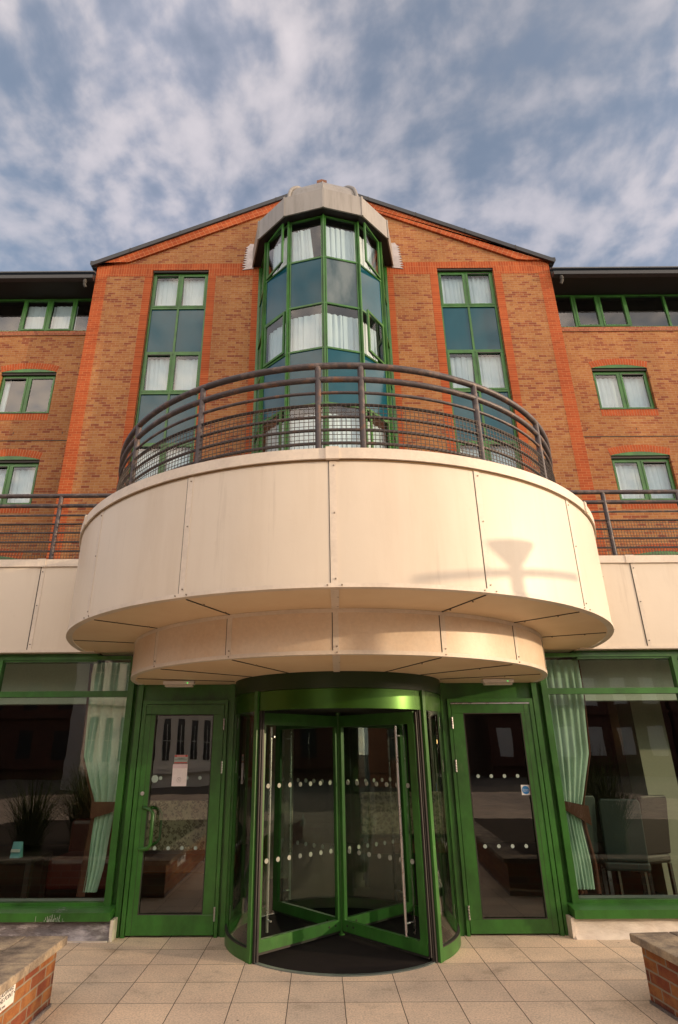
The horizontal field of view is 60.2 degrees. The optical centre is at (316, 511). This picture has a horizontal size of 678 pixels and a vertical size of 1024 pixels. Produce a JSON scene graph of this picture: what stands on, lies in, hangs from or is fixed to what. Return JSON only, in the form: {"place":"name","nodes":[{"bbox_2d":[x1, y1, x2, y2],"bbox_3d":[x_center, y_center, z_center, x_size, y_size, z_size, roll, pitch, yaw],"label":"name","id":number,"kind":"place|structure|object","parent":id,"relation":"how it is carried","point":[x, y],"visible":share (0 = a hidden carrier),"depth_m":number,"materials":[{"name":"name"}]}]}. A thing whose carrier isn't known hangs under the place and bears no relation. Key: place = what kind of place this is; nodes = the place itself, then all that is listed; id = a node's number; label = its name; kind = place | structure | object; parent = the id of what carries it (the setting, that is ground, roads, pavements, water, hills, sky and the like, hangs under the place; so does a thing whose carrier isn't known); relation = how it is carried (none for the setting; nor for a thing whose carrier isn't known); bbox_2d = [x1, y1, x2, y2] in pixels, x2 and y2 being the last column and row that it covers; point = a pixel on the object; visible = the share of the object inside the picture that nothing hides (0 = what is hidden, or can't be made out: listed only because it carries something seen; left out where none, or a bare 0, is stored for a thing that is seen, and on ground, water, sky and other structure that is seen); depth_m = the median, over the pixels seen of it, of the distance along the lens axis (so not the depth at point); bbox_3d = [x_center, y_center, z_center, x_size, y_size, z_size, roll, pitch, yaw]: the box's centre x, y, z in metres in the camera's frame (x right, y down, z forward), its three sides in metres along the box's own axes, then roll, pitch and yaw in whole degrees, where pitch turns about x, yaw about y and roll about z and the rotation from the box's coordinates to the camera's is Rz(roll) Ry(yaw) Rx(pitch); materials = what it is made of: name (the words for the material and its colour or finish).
{"place":"outdoors","nodes":[
{"label":"outdoors","id":0,"kind":"place"},
{"bbox_2d":[0,0,677,270],"label":"sky","id":1,"kind":"structure","parent":0,"point":[549,128],"materials":[{"name":"blue"}]},
{"bbox_2d":[33,934,677,1023],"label":"pavement","id":2,"kind":"structure","parent":0,"point":[493,979],"depth_m":4.36,"materials":[{"name":"beige tile"}]},
{"bbox_2d":[0,936,67,1023],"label":"brick planter","id":3,"kind":"object","parent":2,"relation":"on","point":[27,965],"visible":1,"depth_m":3.87,"materials":[{"name":"brick"}]},
{"bbox_2d":[0,984,15,1012],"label":"glassware sign","id":4,"kind":"object","parent":3,"relation":"attached to","point":[6,998],"visible":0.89,"depth_m":3.52,"materials":[{"name":"white plastic"}]},
{"bbox_2d":[232,908,452,973],"bbox_3d":[0.241,4.048,5.585,2.110,0.001,2.110,0,-22,0],"label":"entrance mat","id":5,"kind":"object","parent":2,"relation":"on","point":[341,954],"visible":0.55,"depth_m":5.13,"materials":[{"name":"black carpet"}]},
{"bbox_2d":[629,931,677,1021],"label":"brick planter","id":6,"kind":"object","parent":2,"relation":"on","point":[660,953],"visible":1,"depth_m":3.99,"materials":[{"name":"brick"}]},
{"label":"ground","id":7,"kind":"structure","parent":0,"visible":0},
{"bbox_2d":[0,179,677,976],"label":"hotel building","id":8,"kind":"structure","parent":7,"relation":"on","point":[334,631],"depth_m":7.01,"materials":[{"name":"brick"}]},
{"bbox_2d":[0,548,22,559],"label":"arched window","id":9,"kind":"structure","parent":8,"relation":"in","point":[3,549],"depth_m":14.71,"materials":[{"name":"green paint"}]},
{"bbox_2d":[0,449,42,512],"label":"arched window","id":10,"kind":"structure","parent":8,"relation":"in","point":[23,481],"depth_m":15.73,"materials":[{"name":"green paint"}]},
{"bbox_2d":[0,851,52,897],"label":"coffee table","id":11,"kind":"object","parent":8,"relation":"on","point":[29,859],"visible":0.88,"depth_m":6.61,"materials":[{"name":"brown wood"}]},
{"bbox_2d":[10,842,22,857],"bbox_3d":[-3.393,3.827,6.617,0.110,0.159,0.086,0,-22,0],"label":"menu card","id":12,"kind":"object","parent":11,"relation":"on","point":[17,850],"visible":1,"depth_m":6.59,"materials":[{"name":"teal paper"}]},
{"bbox_2d":[0,363,59,420],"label":"arched window","id":13,"kind":"structure","parent":8,"relation":"in","point":[7,378],"depth_m":16.77,"materials":[{"name":"green paint"}]},
{"bbox_2d":[0,299,91,330],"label":"ribbon window","id":14,"kind":"structure","parent":8,"relation":"in","point":[38,318],"depth_m":17.74,"materials":[{"name":"green paint"}]},
{"bbox_2d":[0,493,112,559],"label":"terrace railing","id":15,"kind":"object","parent":8,"relation":"on","point":[60,505],"visible":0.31,"depth_m":7.41,"materials":[{"name":"metal"}]},
{"bbox_2d":[0,656,135,942],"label":"shop window","id":16,"kind":"structure","parent":8,"relation":"in","point":[81,921],"depth_m":5.67,"materials":[{"name":"green paint"}]},
{"bbox_2d":[46,818,112,889],"bbox_3d":[-2.705,4.130,7.093,0.800,0.670,0.730,0,-22,0],"label":"red armchair","id":17,"kind":"object","parent":8,"relation":"on","point":[64,870],"visible":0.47,"depth_m":6.73,"materials":[{"name":"leather"}]},
{"bbox_2d":[76,662,130,896],"bbox_3d":[-2.341,2.818,6.334,0.562,2.315,0.073,0,-22,0],"label":"curtain","id":18,"kind":"object","parent":8,"relation":"hanging from","point":[104,722],"depth_m":6.40,"materials":[{"name":"green fabric"}]},
{"bbox_2d":[128,271,208,481],"bbox_3d":[-4.010,-1.867,15.413,1.656,11.430,0.267,0,-22,0],"label":"tall window","id":19,"kind":"structure","parent":8,"relation":"in","point":[174,329],"depth_m":16.48,"materials":[{"name":"green paint"}]},
{"bbox_2d":[125,706,224,935],"bbox_3d":[-1.408,3.077,5.980,0.862,2.090,0.261,0,-22,0],"label":"side door","id":20,"kind":"structure","parent":8,"relation":"in","point":[137,924],"depth_m":5.85,"materials":[{"name":"green paint"}]},
{"bbox_2d":[163,681,194,686],"bbox_3d":[-1.433,1.796,6.092,0.320,0.060,0.094,0,-22,0],"label":"emergency light","id":21,"kind":"object","parent":8,"relation":"attached to","point":[178,683],"visible":1,"depth_m":6.05,"materials":[{"name":"white plastic"}]},
{"bbox_2d":[171,764,187,785],"bbox_3d":[-1.432,2.748,6.099,0.154,0.210,0.005,0,-22,0],"label":"paper notice","id":22,"kind":"object","parent":8,"relation":"attached to","point":[179,774],"visible":1,"depth_m":6.10,"materials":[{"name":"grey paper"}]},
{"bbox_2d":[174,755,187,763],"bbox_3d":[-1.430,2.607,6.158,0.141,0.084,0.004,0,-22,0],"label":"warning sign","id":23,"kind":"object","parent":8,"relation":"attached to","point":[180,758],"visible":1,"depth_m":6.16,"materials":[{"name":"white"}]},
{"bbox_2d":[142,800,236,900],"bbox_3d":[-1.582,3.961,6.806,1.250,1.106,0.520,0,-22,0],"label":"bench seat","id":24,"kind":"object","parent":8,"relation":"on","point":[184,823],"visible":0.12,"depth_m":6.68,"materials":[{"name":"fabric"}]},
{"bbox_2d":[251,214,398,453],"bbox_3d":[0.215,-2.311,14.394,3.812,11.535,1.934,0,-22,0],"label":"bay window","id":25,"kind":"structure","parent":8,"relation":"in","point":[345,275],"depth_m":14.89,"materials":[{"name":"green paint"}]},
{"bbox_2d":[116,362,555,491],"bbox_3d":[0.213,-0.222,6.015,5.175,1.246,2.704,0,-22,0],"label":"curved railing","id":26,"kind":"object","parent":8,"relation":"on","point":[540,441],"visible":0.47,"depth_m":5.06,"materials":[{"name":"metal"}]},
{"bbox_2d":[224,671,460,976],"bbox_3d":[0.235,2.976,6.021,2.228,2.326,2.224,0,-22,0],"label":"revolving door","id":27,"kind":"structure","parent":8,"relation":"in","point":[354,699],"depth_m":5.51,"materials":[{"name":"green paint"}]},
{"bbox_2d":[360,791,447,886],"bbox_3d":[1.299,4.413,7.958,1.400,1.106,0.520,0,-22,0],"label":"bench seat","id":28,"kind":"object","parent":8,"relation":"on","point":[379,812],"visible":0.52,"depth_m":7.83,"materials":[{"name":"fabric"}]},
{"bbox_2d":[437,268,520,468],"bbox_3d":[4.449,-1.925,15.399,1.656,11.430,0.270,0,-22,0],"label":"tall window","id":29,"kind":"structure","parent":8,"relation":"in","point":[470,318],"depth_m":16.51,"materials":[{"name":"teal glass"}]},
{"bbox_2d":[481,679,513,684],"bbox_3d":[1.887,1.773,6.086,0.320,0.060,0.094,0,-22,0],"label":"emergency light","id":30,"kind":"object","parent":8,"relation":"attached to","point":[497,681],"visible":1,"depth_m":6.05,"materials":[{"name":"white plastic"}]},
{"bbox_2d":[450,704,558,933],"bbox_3d":[1.878,3.047,5.955,0.861,2.090,0.075,0,-22,0],"label":"side door","id":31,"kind":"structure","parent":8,"relation":"in","point":[478,924],"depth_m":5.88,"materials":[{"name":"green paint"}]},
{"bbox_2d":[521,785,529,794],"bbox_3d":[2.160,2.872,6.031,0.088,0.095,0.006,0,-22,0],"label":"fire escape sticker","id":32,"kind":"object","parent":8,"relation":"attached to","point":[525,789],"visible":1,"depth_m":6.03,"materials":[{"name":"blue plastic"}]},
{"bbox_2d":[545,660,601,893],"bbox_3d":[2.803,2.783,6.327,0.499,2.315,0.080,0,-22,0],"label":"curtain","id":33,"kind":"object","parent":8,"relation":"hanging from","point":[570,722],"depth_m":6.38,"materials":[{"name":"green fabric"}]},
{"bbox_2d":[578,795,603,894],"bbox_3d":[3.058,4.001,6.992,0.460,1.120,0.587,5,-23,-14],"label":"dining chair","id":34,"kind":"object","parent":8,"relation":"on","point":[590,803],"visible":0.32,"depth_m":6.88,"materials":[{"name":"brown wood"}]},
{"bbox_2d":[538,652,677,939],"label":"shop window","id":35,"kind":"structure","parent":8,"relation":"in","point":[593,918],"depth_m":5.66,"materials":[{"name":"green paint"}]},
{"bbox_2d":[555,294,677,326],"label":"ribbon window","id":36,"kind":"structure","parent":8,"relation":"in","point":[597,302],"depth_m":17.63,"materials":[{"name":"green paint"}]},
{"bbox_2d":[569,489,677,555],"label":"terrace railing","id":37,"kind":"object","parent":8,"relation":"on","point":[603,501],"visible":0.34,"depth_m":7.39,"materials":[{"name":"metal"}]},
{"bbox_2d":[588,359,658,415],"bbox_3d":[8.686,-3.503,16.626,1.707,1.920,0.272,0,-22,0],"label":"arched window","id":38,"kind":"structure","parent":8,"relation":"in","point":[618,396],"depth_m":16.71,"materials":[{"name":"green paint"}]},
{"bbox_2d":[598,799,655,894],"bbox_3d":[3.428,3.810,6.529,0.460,1.120,0.587,-6,-23,14],"label":"dining chair","id":39,"kind":"object","parent":8,"relation":"on","point":[625,847],"visible":0.93,"depth_m":6.39,"materials":[{"name":"grey fabric"}]},
{"bbox_2d":[607,445,677,508],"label":"arched window","id":40,"kind":"structure","parent":8,"relation":"in","point":[639,477],"depth_m":15.69,"materials":[{"name":"green paint"}]},
{"bbox_2d":[616,795,677,894],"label":"dining chair","id":41,"kind":"object","parent":8,"relation":"on","point":[654,813],"visible":0.55,"depth_m":6.82,"materials":[{"name":"grey fabric"}]},
{"bbox_2d":[629,543,677,554],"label":"arched window","id":42,"kind":"structure","parent":8,"relation":"in","point":[639,549],"depth_m":14.67,"materials":[{"name":"green paint"}]}
]}

